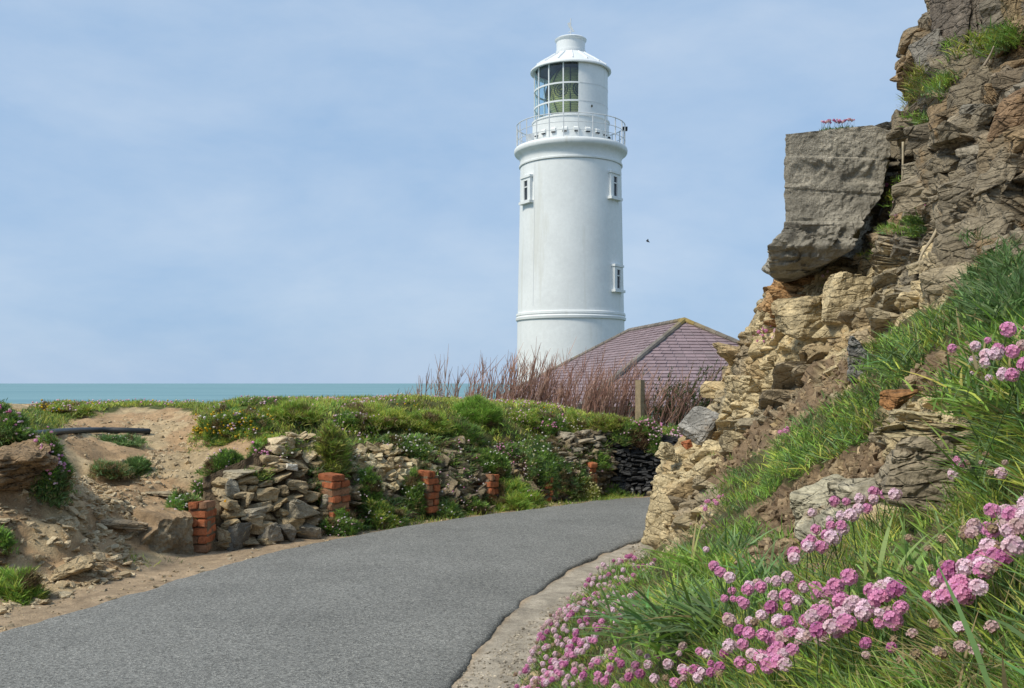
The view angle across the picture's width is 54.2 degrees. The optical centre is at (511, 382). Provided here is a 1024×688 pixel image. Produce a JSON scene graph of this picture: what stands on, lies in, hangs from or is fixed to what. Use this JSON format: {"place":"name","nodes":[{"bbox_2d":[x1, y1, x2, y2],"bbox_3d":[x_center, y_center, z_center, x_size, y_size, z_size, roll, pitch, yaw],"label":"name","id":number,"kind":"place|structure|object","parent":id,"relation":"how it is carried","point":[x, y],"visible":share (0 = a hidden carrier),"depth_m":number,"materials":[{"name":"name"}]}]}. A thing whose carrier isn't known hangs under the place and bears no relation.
{"place":"outdoors","nodes":[
{"label":"outdoors","id":0,"kind":"place"},
{"bbox_2d":[0,383,512,403],"bbox_3d":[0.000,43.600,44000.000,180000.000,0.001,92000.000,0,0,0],"label":"sea","id":1,"kind":"structure","parent":0,"point":[21,393],"depth_m":5813.74,"materials":[{"name":"liquid"}]},
{"bbox_2d":[0,497,649,687],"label":"road","id":2,"kind":"structure","parent":0,"point":[431,605],"depth_m":6.75,"materials":[{"name":"asphalt"}]},
{"bbox_2d":[0,398,664,687],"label":"ground","id":3,"kind":"structure","parent":0,"point":[532,607],"depth_m":8.73,"materials":[{"name":"soil"}]},
{"bbox_2d":[0,402,39,446],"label":"thrift cushion","id":4,"kind":"object","parent":3,"relation":"on","point":[15,426],"visible":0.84,"depth_m":8.71,"materials":[{"name":"green plant"}]},
{"bbox_2d":[0,562,55,605],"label":"grass mound","id":5,"kind":"object","parent":3,"relation":"on","point":[22,583],"depth_m":7.31,"materials":[{"name":"green plant"}]},
{"bbox_2d":[0,438,58,491],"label":"rock outcrop","id":6,"kind":"object","parent":3,"relation":"on","point":[23,464],"visible":0.7,"depth_m":8.16,"materials":[{"name":"stone"}]},
{"bbox_2d":[28,426,80,498],"bbox_3d":[-3.911,0.688,8.449,0.524,0.647,0.488,0,0,0],"label":"thrift cushion","id":7,"kind":"object","parent":3,"relation":"on","point":[56,448],"visible":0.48,"depth_m":8.39,"materials":[{"name":"green plant"}]},
{"bbox_2d":[31,453,77,508],"bbox_3d":[-3.840,0.824,8.393,0.391,0.472,0.319,0,0,0],"label":"thrift cushion","id":8,"kind":"object","parent":3,"relation":"on","point":[58,500],"visible":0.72,"depth_m":8.35,"materials":[{"name":"green plant"}]},
{"bbox_2d":[28,399,107,419],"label":"thrift cushion","id":9,"kind":"object","parent":3,"relation":"on","point":[79,410],"visible":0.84,"depth_m":13.24,"materials":[{"name":"green plant"}]},
{"bbox_2d":[49,554,97,580],"bbox_3d":[-3.479,1.488,7.914,0.348,0.242,0.233,0,0,-13],"label":"rock","id":10,"kind":"object","parent":3,"relation":"on","point":[85,563],"visible":0.88,"depth_m":7.86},
{"bbox_2d":[35,427,150,435],"bbox_3d":[-4.699,0.542,10.897,0.607,0.162,2.644,0,0,0],"label":"black pipe","id":11,"kind":"object","parent":3,"relation":"on","point":[59,431],"visible":0.81,"depth_m":11.90,"materials":[{"name":"grey plastic"}]},
{"bbox_2d":[76,457,136,479],"bbox_3d":[-4.123,0.861,10.141,0.648,0.236,0.551,0,0,0],"label":"green mat","id":12,"kind":"object","parent":3,"relation":"on","point":[110,470],"visible":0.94,"depth_m":10.06,"materials":[{"name":"green plant"}]},
{"bbox_2d":[91,432,154,447],"bbox_3d":[-4.541,0.657,11.589,0.806,0.216,0.658,0,0,0],"label":"green mat","id":13,"kind":"object","parent":3,"relation":"on","point":[127,439],"visible":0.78,"depth_m":11.51,"materials":[{"name":"green plant"}]},
{"bbox_2d":[101,518,147,530],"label":"rock","id":14,"kind":"object","parent":3,"relation":"on","point":[123,524],"visible":0.88,"depth_m":8.92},
{"bbox_2d":[118,453,158,478],"bbox_3d":[-3.904,0.878,10.484,0.551,0.298,0.500,0,0,0],"label":"green mat","id":15,"kind":"object","parent":3,"relation":"on","point":[141,464],"visible":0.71,"depth_m":10.40,"materials":[{"name":"green plant"}]},
{"bbox_2d":[131,504,193,554],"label":"rock","id":16,"kind":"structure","parent":3,"relation":"on","point":[170,530],"depth_m":9.18,"materials":[{"name":"stone"}]},
{"bbox_2d":[163,487,201,518],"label":"thrift cushion","id":17,"kind":"object","parent":16,"relation":"on","point":[179,499],"visible":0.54,"depth_m":9.47,"materials":[{"name":"green plant"}]},
{"bbox_2d":[188,500,216,552],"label":"brick pier","id":18,"kind":"structure","parent":3,"relation":"on","point":[204,529],"depth_m":9.38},
{"bbox_2d":[190,447,245,477],"bbox_3d":[-3.011,0.906,10.537,0.760,0.501,0.630,0,0,0],"label":"thrift cushion","id":19,"kind":"object","parent":3,"relation":"on","point":[223,458],"visible":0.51,"depth_m":10.44,"materials":[{"name":"green plant"}]},
{"bbox_2d":[184,395,275,452],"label":"vetch bush","id":20,"kind":"object","parent":3,"relation":"on","point":[225,424],"visible":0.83,"depth_m":11.23,"materials":[{"name":"green plant"}]},
{"bbox_2d":[256,398,336,425],"bbox_3d":[-2.671,0.331,11.973,1.149,0.382,0.974,0,0,0],"label":"grass mound","id":21,"kind":"object","parent":3,"relation":"on","point":[295,410],"depth_m":11.80,"materials":[{"name":"green plant"}]},
{"bbox_2d":[0,393,678,566],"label":"turf","id":22,"kind":"structure","parent":3,"relation":"on","point":[51,420],"depth_m":12.84,"materials":[{"name":"green plant"}]},
{"bbox_2d":[35,393,668,519],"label":"wild flowers","id":23,"kind":"object","parent":22,"relation":"on","point":[159,401],"visible":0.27,"depth_m":13.64,"materials":[{"name":"pink plant"}]},
{"bbox_2d":[317,505,369,536],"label":"thrift cushion","id":24,"kind":"object","parent":3,"relation":"on","point":[342,524],"visible":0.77,"depth_m":10.50,"materials":[{"name":"green plant"}]},
{"bbox_2d":[331,408,388,432],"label":"thrift cushion","id":25,"kind":"object","parent":3,"relation":"on","point":[352,418],"visible":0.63,"depth_m":12.33,"materials":[{"name":"green plant"}]},
{"bbox_2d":[339,399,417,429],"bbox_3d":[-1.799,0.393,12.736,1.252,0.392,1.152,0,0,36],"label":"grass mound","id":26,"kind":"object","parent":3,"relation":"on","point":[397,416],"depth_m":12.53,"materials":[{"name":"green plant"}]},
{"bbox_2d":[359,496,414,529],"bbox_3d":[-1.475,1.537,11.179,0.836,0.613,0.730,0,0,26],"label":"green cushion","id":27,"kind":"object","parent":3,"relation":"on","point":[384,514],"visible":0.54,"depth_m":11.05,"materials":[{"name":"green plant"}]},
{"bbox_2d":[203,418,620,551],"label":"dry stone wall","id":28,"kind":"structure","parent":3,"relation":"on","point":[252,511],"depth_m":10.64,"materials":[{"name":"stone"}]},
{"bbox_2d":[309,419,354,479],"bbox_3d":[-2.022,0.776,11.124,0.607,0.834,0.817,0,0,0],"label":"grass drape","id":29,"kind":"object","parent":28,"relation":"hanging from","point":[332,447],"depth_m":10.98,"materials":[{"name":"green plant"}]},
{"bbox_2d":[318,472,350,519],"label":"brick pier","id":30,"kind":"structure","parent":28,"relation":"attached to","point":[335,489],"depth_m":10.62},
{"bbox_2d":[352,464,388,519],"bbox_3d":[-1.605,1.236,11.214,0.486,0.677,0.539,0,0,-40],"label":"green cushion","id":31,"kind":"object","parent":28,"relation":"on","point":[372,485],"visible":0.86,"depth_m":11.12,"materials":[{"name":"green plant"}]},
{"bbox_2d":[373,431,442,462],"bbox_3d":[-1.329,0.791,12.248,1.086,0.425,0.540,0,0,0],"label":"thrift cushion","id":32,"kind":"object","parent":28,"relation":"on","point":[412,445],"visible":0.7,"depth_m":12.16,"materials":[{"name":"green plant"}]},
{"bbox_2d":[418,470,439,512],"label":"brick pier","id":33,"kind":"structure","parent":28,"relation":"attached to","point":[432,485],"depth_m":11.76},
{"bbox_2d":[515,430,591,502],"bbox_3d":[0.407,1.144,13.513,1.352,1.026,0.749,0,0,0],"label":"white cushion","id":34,"kind":"object","parent":28,"relation":"on","point":[554,467],"visible":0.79,"depth_m":13.37,"materials":[{"name":"green plant"}]},
{"bbox_2d":[581,411,635,432],"bbox_3d":[1.440,0.562,14.425,1.022,0.311,0.706,0,0,0],"label":"grass drape","id":35,"kind":"object","parent":28,"relation":"on","point":[612,421],"depth_m":14.34,"materials":[{"name":"green plant"}]},
{"bbox_2d":[399,465,427,520],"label":"green cushion","id":36,"kind":"object","parent":3,"relation":"on","point":[413,484],"visible":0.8,"depth_m":11.65,"materials":[{"name":"green plant"}]},
{"bbox_2d":[405,407,457,435],"bbox_3d":[-1.174,0.488,13.060,1.041,0.398,0.885,0,0,0],"label":"grass mound","id":37,"kind":"object","parent":3,"relation":"on","point":[432,421],"depth_m":12.87,"materials":[{"name":"green plant"}]},
{"bbox_2d":[412,344,480,396],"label":"bare shrub","id":38,"kind":"object","parent":3,"relation":"on","point":[440,391],"visible":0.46,"depth_m":17.01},
{"bbox_2d":[446,416,487,448],"bbox_3d":[-0.658,0.708,13.153,0.758,0.591,0.686,0,0,0],"label":"grass mound","id":39,"kind":"object","parent":3,"relation":"on","point":[468,430],"depth_m":13.04,"materials":[{"name":"green plant"}]},
{"bbox_2d":[446,392,515,435],"bbox_3d":[-0.481,0.430,13.754,1.136,0.686,1.000,0,0,0],"label":"grass mound","id":40,"kind":"object","parent":3,"relation":"on","point":[478,409],"depth_m":13.59,"materials":[{"name":"green plant"}]},
{"bbox_2d":[0,337,979,687],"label":"rubble","id":41,"kind":"object","parent":3,"relation":"on","point":[770,515],"visible":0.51,"depth_m":7.72,"materials":[{"name":"stone"}]},
{"bbox_2d":[472,445,513,489],"bbox_3d":[-0.308,1.167,12.918,0.766,0.763,0.544,0,0,0],"label":"green cushion","id":42,"kind":"object","parent":3,"relation":"on","point":[493,462],"visible":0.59,"depth_m":12.82,"materials":[{"name":"green plant"}]},
{"bbox_2d":[463,346,533,400],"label":"bare shrub","id":43,"kind":"object","parent":3,"relation":"on","point":[501,385],"visible":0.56,"depth_m":16.51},
{"bbox_2d":[496,436,527,466],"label":"thrift cushion","id":44,"kind":"object","parent":3,"relation":"on","point":[510,449],"visible":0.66,"depth_m":13.30,"materials":[{"name":"green plant"}]},
{"bbox_2d":[487,474,549,511],"bbox_3d":[0.033,1.587,12.761,1.212,0.936,0.978,0,0,0],"label":"grass mound","id":45,"kind":"object","parent":3,"relation":"on","point":[516,493],"depth_m":12.68,"materials":[{"name":"green plant"}]},
{"bbox_2d":[498,338,565,404],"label":"bare shrub","id":46,"kind":"object","parent":3,"relation":"on","point":[522,396],"visible":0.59,"depth_m":16.73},
{"bbox_2d":[508,405,555,430],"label":"thrift cushion","id":47,"kind":"object","parent":3,"relation":"on","point":[525,419],"visible":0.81,"depth_m":14.12,"materials":[{"name":"green plant"}]},
{"bbox_2d":[532,410,569,438],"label":"thrift cushion","id":48,"kind":"object","parent":3,"relation":"on","point":[556,421],"visible":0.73,"depth_m":14.16,"materials":[{"name":"green plant"}]},
{"bbox_2d":[522,339,587,408],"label":"bare shrub","id":49,"kind":"object","parent":3,"relation":"on","point":[546,386],"visible":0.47,"depth_m":16.90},
{"bbox_2d":[514,18,627,382],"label":"lighthouse","id":50,"kind":"object","parent":3,"relation":"on","point":[569,154],"visible":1,"depth_m":57.52,"materials":[{"name":"white paint"}]},
{"bbox_2d":[552,340,618,414],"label":"bare shrub","id":51,"kind":"object","parent":3,"relation":"on","point":[595,401],"visible":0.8,"depth_m":16.49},
{"bbox_2d":[571,470,601,499],"bbox_3d":[0.988,1.547,13.769,0.801,0.754,0.678,0,0,0],"label":"spurge","id":52,"kind":"object","parent":3,"relation":"on","point":[590,491],"visible":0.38,"depth_m":13.65,"materials":[{"name":"green plant"}]},
{"bbox_2d":[579,551,640,608],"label":"thrift clump","id":53,"kind":"object","parent":3,"relation":"on","point":[618,562],"visible":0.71,"depth_m":7.55,"materials":[{"name":"pink plant"}]},
{"bbox_2d":[581,354,647,418],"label":"bare shrub","id":54,"kind":"object","parent":3,"relation":"on","point":[621,402],"visible":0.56,"depth_m":16.74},
{"bbox_2d":[501,317,739,424],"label":"cottage","id":55,"kind":"structure","parent":3,"relation":"on","point":[680,343],"depth_m":34.61,"materials":[{"name":"purple tile"}]},
{"bbox_2d":[608,354,667,420],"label":"bare shrub","id":56,"kind":"object","parent":3,"relation":"on","point":[629,403],"visible":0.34,"depth_m":16.90,"materials":[{"name":"brown plant"}]},
{"bbox_2d":[635,380,646,420],"bbox_3d":[2.151,0.478,16.353,0.294,1.054,0.127,0,0,-40],"label":"fence post","id":57,"kind":"object","parent":3,"relation":"on","point":[640,407],"visible":0.55,"depth_m":16.27,"materials":[{"name":"brown wood"}]},
{"bbox_2d":[604,432,679,495],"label":"slate wall","id":58,"kind":"structure","parent":3,"relation":"on","point":[635,471],"depth_m":14.30,"materials":[{"name":"stone"}]},
{"bbox_2d":[608,419,642,446],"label":"thrift cushion","id":59,"kind":"object","parent":58,"relation":"on","point":[623,435],"visible":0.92,"depth_m":14.28,"materials":[{"name":"green plant"}]},
{"bbox_2d":[633,363,700,426],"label":"bare shrub","id":60,"kind":"object","parent":3,"relation":"on","point":[655,411],"visible":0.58,"depth_m":16.51,"materials":[{"name":"brown plant"}]},
{"bbox_2d":[652,357,720,426],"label":"bare shrub","id":61,"kind":"object","parent":3,"relation":"on","point":[705,402],"visible":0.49,"depth_m":16.71,"materials":[{"name":"brown plant"}]},
{"bbox_2d":[0,0,926,382],"label":"sky","id":62,"kind":"structure","parent":0,"point":[192,191],"materials":[{"name":"blue"}]},
{"bbox_2d":[520,0,1023,687],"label":"cliff","id":63,"kind":"structure","parent":0,"point":[978,176],"depth_m":6.28,"materials":[{"name":"stone"}]},
{"bbox_2d":[513,592,582,687],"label":"thrift clump","id":64,"kind":"object","parent":63,"relation":"on","point":[557,616],"visible":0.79,"depth_m":5.67,"materials":[{"name":"pink plant"}]},
{"bbox_2d":[532,597,593,687],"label":"thrift clump","id":65,"kind":"object","parent":63,"relation":"on","point":[552,676],"visible":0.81,"depth_m":5.33,"materials":[{"name":"pink plant"}]},
{"bbox_2d":[556,646,621,687],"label":"thrift clump","id":66,"kind":"object","parent":63,"relation":"on","point":[597,660],"visible":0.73,"depth_m":3.98,"materials":[{"name":"pink plant"}]},
{"bbox_2d":[559,591,643,672],"bbox_3d":[0.481,1.275,5.262,0.524,0.421,1.386,0,0,0],"label":"thrift clump","id":67,"kind":"object","parent":63,"relation":"on","point":[581,651],"visible":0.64,"depth_m":4.93,"materials":[{"name":"pink plant"}]},
{"bbox_2d":[589,642,728,687],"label":"thrift clump","id":68,"kind":"object","parent":63,"relation":"on","point":[699,674],"visible":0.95,"depth_m":2.61,"materials":[{"name":"pink plant"}]},
{"bbox_2d":[645,474,680,540],"bbox_3d":[1.491,1.131,9.092,0.458,0.593,0.423,0,0,-9],"label":"outcrop rock","id":69,"kind":"object","parent":63,"relation":"on","point":[661,509],"visible":0.39,"depth_m":9.08,"materials":[{"name":"stone"}]},
{"bbox_2d":[560,544,783,679],"bbox_3d":[0.530,0.642,2.861,0.839,0.356,0.946,0,0,0],"label":"grass tussock","id":70,"kind":"object","parent":63,"relation":"on","point":[636,617],"depth_m":2.87,"materials":[{"name":"green plant"}]},
{"bbox_2d":[616,519,778,575],"bbox_3d":[0.826,0.676,4.088,0.595,0.280,0.639,0,0,43],"label":"grass tussock","id":71,"kind":"object","parent":63,"relation":"on","point":[685,559],"depth_m":4.06,"materials":[{"name":"green plant"}]},
{"bbox_2d":[678,406,718,445],"bbox_3d":[1.847,0.417,9.791,0.280,0.379,0.471,0,0,-35],"label":"rock slab","id":72,"kind":"object","parent":63,"relation":"on","point":[696,425],"visible":0.93,"depth_m":9.71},
{"bbox_2d":[619,570,779,643],"bbox_3d":[0.572,0.575,2.627,0.525,0.227,0.478,0,0,18],"label":"grass tussock","id":73,"kind":"object","parent":63,"relation":"on","point":[693,613],"depth_m":2.58,"materials":[{"name":"green plant"}]},
{"bbox_2d":[678,454,721,483],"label":"outcrop rock","id":74,"kind":"object","parent":63,"relation":"on","point":[704,467],"visible":0.41,"depth_m":8.74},
{"bbox_2d":[690,546,757,621],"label":"thrift clump","id":75,"kind":"object","parent":63,"relation":"on","point":[719,571],"visible":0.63,"depth_m":2.71,"materials":[{"name":"pink plant"}]},
{"bbox_2d":[724,375,763,402],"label":"outcrop rock","id":76,"kind":"object","parent":63,"relation":"on","point":[737,387],"visible":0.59,"depth_m":8.74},
{"bbox_2d":[695,528,815,590],"bbox_3d":[0.842,0.572,3.205,0.528,0.251,0.548,0,0,0],"label":"grass tussock","id":77,"kind":"object","parent":63,"relation":"on","point":[753,571],"depth_m":3.21,"materials":[{"name":"green plant"}]},
{"bbox_2d":[512,247,1023,687],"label":"grass","id":78,"kind":"structure","parent":63,"relation":"on","point":[856,423],"depth_m":2.51,"materials":[{"name":"green plant"}]},
{"bbox_2d":[771,295,821,340],"bbox_3d":[2.486,-0.536,8.307,0.539,0.396,0.442,0,0,-15],"label":"outcrop rock","id":79,"kind":"object","parent":63,"relation":"on","point":[796,317],"visible":0.64,"depth_m":8.15,"materials":[{"name":"stone"}]},
{"bbox_2d":[698,568,927,687],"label":"thrift clump","id":80,"kind":"object","parent":63,"relation":"on","point":[814,621],"visible":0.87,"depth_m":1.68,"materials":[{"name":"pink plant"}]},
{"bbox_2d":[794,503,838,541],"bbox_3d":[1.107,0.515,3.603,0.140,0.149,0.172,0,0,-15],"label":"rock","id":81,"kind":"object","parent":63,"relation":"on","point":[805,523],"visible":0.53,"depth_m":3.60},
{"bbox_2d":[790,474,845,525],"bbox_3d":[1.204,0.463,3.739,0.235,0.225,0.264,0,0,-29],"label":"rock","id":82,"kind":"object","parent":63,"relation":"on","point":[804,499],"visible":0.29,"depth_m":3.76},
{"bbox_2d":[761,125,890,283],"bbox_3d":[2.699,-1.526,8.768,1.045,1.286,1.566,0,0,9],"label":"concrete remnant","id":83,"kind":"object","parent":63,"relation":"on","point":[834,179],"visible":0.98,"depth_m":8.24,"materials":[{"name":"concrete"}]},
{"bbox_2d":[766,486,926,597],"bbox_3d":[0.975,0.469,2.768,0.545,0.442,1.599,0,0,19],"label":"thrift clump","id":84,"kind":"object","parent":63,"relation":"on","point":[813,543],"visible":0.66,"depth_m":2.65,"materials":[{"name":"pink plant"}]},
{"bbox_2d":[821,272,873,325],"bbox_3d":[2.571,-0.634,7.688,0.404,0.429,0.350,0,0,11],"label":"outcrop rock","id":85,"kind":"object","parent":63,"relation":"on","point":[842,291],"visible":0.7,"depth_m":7.54,"materials":[{"name":"stone"}]},
{"bbox_2d":[826,478,886,509],"bbox_3d":[1.207,0.376,3.444,0.182,0.124,0.204,0,0,-11],"label":"rock","id":86,"kind":"object","parent":63,"relation":"on","point":[849,488],"visible":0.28,"depth_m":3.42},
{"bbox_2d":[847,336,873,382],"bbox_3d":[1.978,-0.130,5.618,0.179,0.262,0.286,0,0,21],"label":"rock block","id":87,"kind":"object","parent":63,"relation":"on","point":[854,346],"visible":0.44,"depth_m":5.52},
{"bbox_2d":[788,527,935,629],"bbox_3d":[0.668,0.347,1.762,0.426,0.192,0.467,0,0,0],"label":"grass tussock","id":88,"kind":"object","parent":63,"relation":"on","point":[870,568],"depth_m":1.78,"materials":[{"name":"green plant"}]},
{"bbox_2d":[853,323,940,379],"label":"grass tussock","id":89,"kind":"object","parent":63,"relation":"on","point":[904,361],"depth_m":4.17,"materials":[{"name":"green plant"}]},
{"bbox_2d":[879,389,918,410],"bbox_3d":[1.139,0.050,2.947,0.098,0.064,0.076,0,0,-11],"label":"stone flake","id":90,"kind":"object","parent":63,"relation":"on","point":[890,399],"visible":0.98,"depth_m":2.92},
{"bbox_2d":[804,618,999,687],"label":"thrift seed heads","id":91,"kind":"object","parent":63,"relation":"on","point":[959,645],"visible":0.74,"depth_m":1.24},
{"bbox_2d":[874,436,957,515],"bbox_3d":[1.095,0.252,2.720,0.193,0.224,0.214,0,0,11],"label":"rock block","id":92,"kind":"object","parent":63,"relation":"on","point":[914,485],"visible":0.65,"depth_m":2.64,"materials":[{"name":"stone"}]},
{"bbox_2d":[881,425,941,438],"bbox_3d":[1.069,0.131,2.698,0.140,0.036,0.113,0,0,0],"label":"stone flake","id":93,"kind":"object","parent":92,"relation":"on","point":[907,432],"visible":0.64,"depth_m":2.66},
{"bbox_2d":[903,420,969,433],"bbox_3d":[1.147,0.117,2.698,0.152,0.035,0.144,0,0,-43],"label":"stone flake","id":94,"kind":"object","parent":92,"relation":"on","point":[944,427],"visible":0.85,"depth_m":2.64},
{"bbox_2d":[889,409,942,420],"bbox_3d":[1.103,0.086,2.704,0.130,0.030,0.148,0,0,0],"label":"stone flake","id":95,"kind":"object","parent":94,"relation":"on","point":[904,414],"visible":1,"depth_m":2.67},
{"bbox_2d":[842,503,990,586],"bbox_3d":[0.737,0.270,1.654,0.372,0.178,0.438,0,0,0],"label":"grass tussock","id":96,"kind":"object","parent":63,"relation":"on","point":[902,549],"depth_m":1.65,"materials":[{"name":"green plant"}]},
{"bbox_2d":[821,553,1022,687],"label":"dead grass tuft","id":97,"kind":"object","parent":63,"relation":"on","point":[961,673],"visible":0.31,"depth_m":1.20,"materials":[{"name":"green plant"}]},
{"bbox_2d":[861,518,982,632],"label":"thrift seed heads","id":98,"kind":"object","parent":63,"relation":"on","point":[942,539],"visible":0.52,"depth_m":1.46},
{"bbox_2d":[908,29,945,77],"bbox_3d":[3.034,-2.244,7.095,0.318,0.459,0.378,0,0,0],"label":"boulder","id":99,"kind":"object","parent":63,"relation":"on","point":[925,47],"visible":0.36,"depth_m":7.00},
{"bbox_2d":[917,56,961,104],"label":"ledge grass","id":100,"kind":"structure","parent":63,"relation":"on","point":[941,82],"depth_m":6.57,"materials":[{"name":"green plant"}]},
{"bbox_2d":[929,0,971,51],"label":"rock column","id":101,"kind":"object","parent":63,"relation":"on","point":[947,17],"visible":0.61,"depth_m":6.86,"materials":[{"name":"stone"}]},
{"bbox_2d":[899,494,1023,656],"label":"thrift clump","id":102,"kind":"object","parent":63,"relation":"on","point":[1009,527],"visible":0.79,"depth_m":1.29,"materials":[{"name":"pink plant"}]},
{"bbox_2d":[908,408,1023,493],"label":"grass tussock","id":103,"kind":"object","parent":63,"relation":"on","point":[976,477],"depth_m":2.00,"materials":[{"name":"green plant"}]},
{"bbox_2d":[922,225,1023,328],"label":"ledge grass","id":104,"kind":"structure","parent":63,"relation":"on","point":[997,287],"depth_m":3.01,"materials":[{"name":"green plant"}]},
{"bbox_2d":[965,0,984,48],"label":"rock column","id":105,"kind":"object","parent":63,"relation":"on","point":[975,15],"visible":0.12,"depth_m":6.64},
{"bbox_2d":[934,321,1023,490],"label":"thrift clump","id":106,"kind":"object","parent":63,"relation":"on","point":[996,351],"visible":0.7,"depth_m":1.90,"materials":[{"name":"green plant"}]},
{"bbox_2d":[940,451,1019,521],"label":"clump","id":107,"kind":"object","parent":63,"relation":"on","point":[989,472],"visible":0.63,"depth_m":1.98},
{"bbox_2d":[987,87,1023,142],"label":"rock block","id":108,"kind":"object","parent":63,"relation":"on","point":[1009,113],"visible":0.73,"depth_m":5.27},
{"bbox_2d":[999,0,1023,33],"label":"rock column","id":109,"kind":"object","parent":63,"relation":"on","point":[1011,9],"visible":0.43,"depth_m":6.22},
{"bbox_2d":[876,210,927,237],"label":"ledge grass","id":110,"kind":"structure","parent":0,"point":[915,221],"depth_m":6.36,"materials":[{"name":"green plant"}]},
{"bbox_2d":[895,57,931,103],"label":"ledge grass","id":111,"kind":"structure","parent":0,"point":[914,91],"depth_m":7.04,"materials":[{"name":"green plant"}]},
{"bbox_2d":[936,15,1023,63],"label":"ledge grass","id":112,"kind":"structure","parent":0,"point":[992,36],"depth_m":6.20,"materials":[{"name":"green plant"}]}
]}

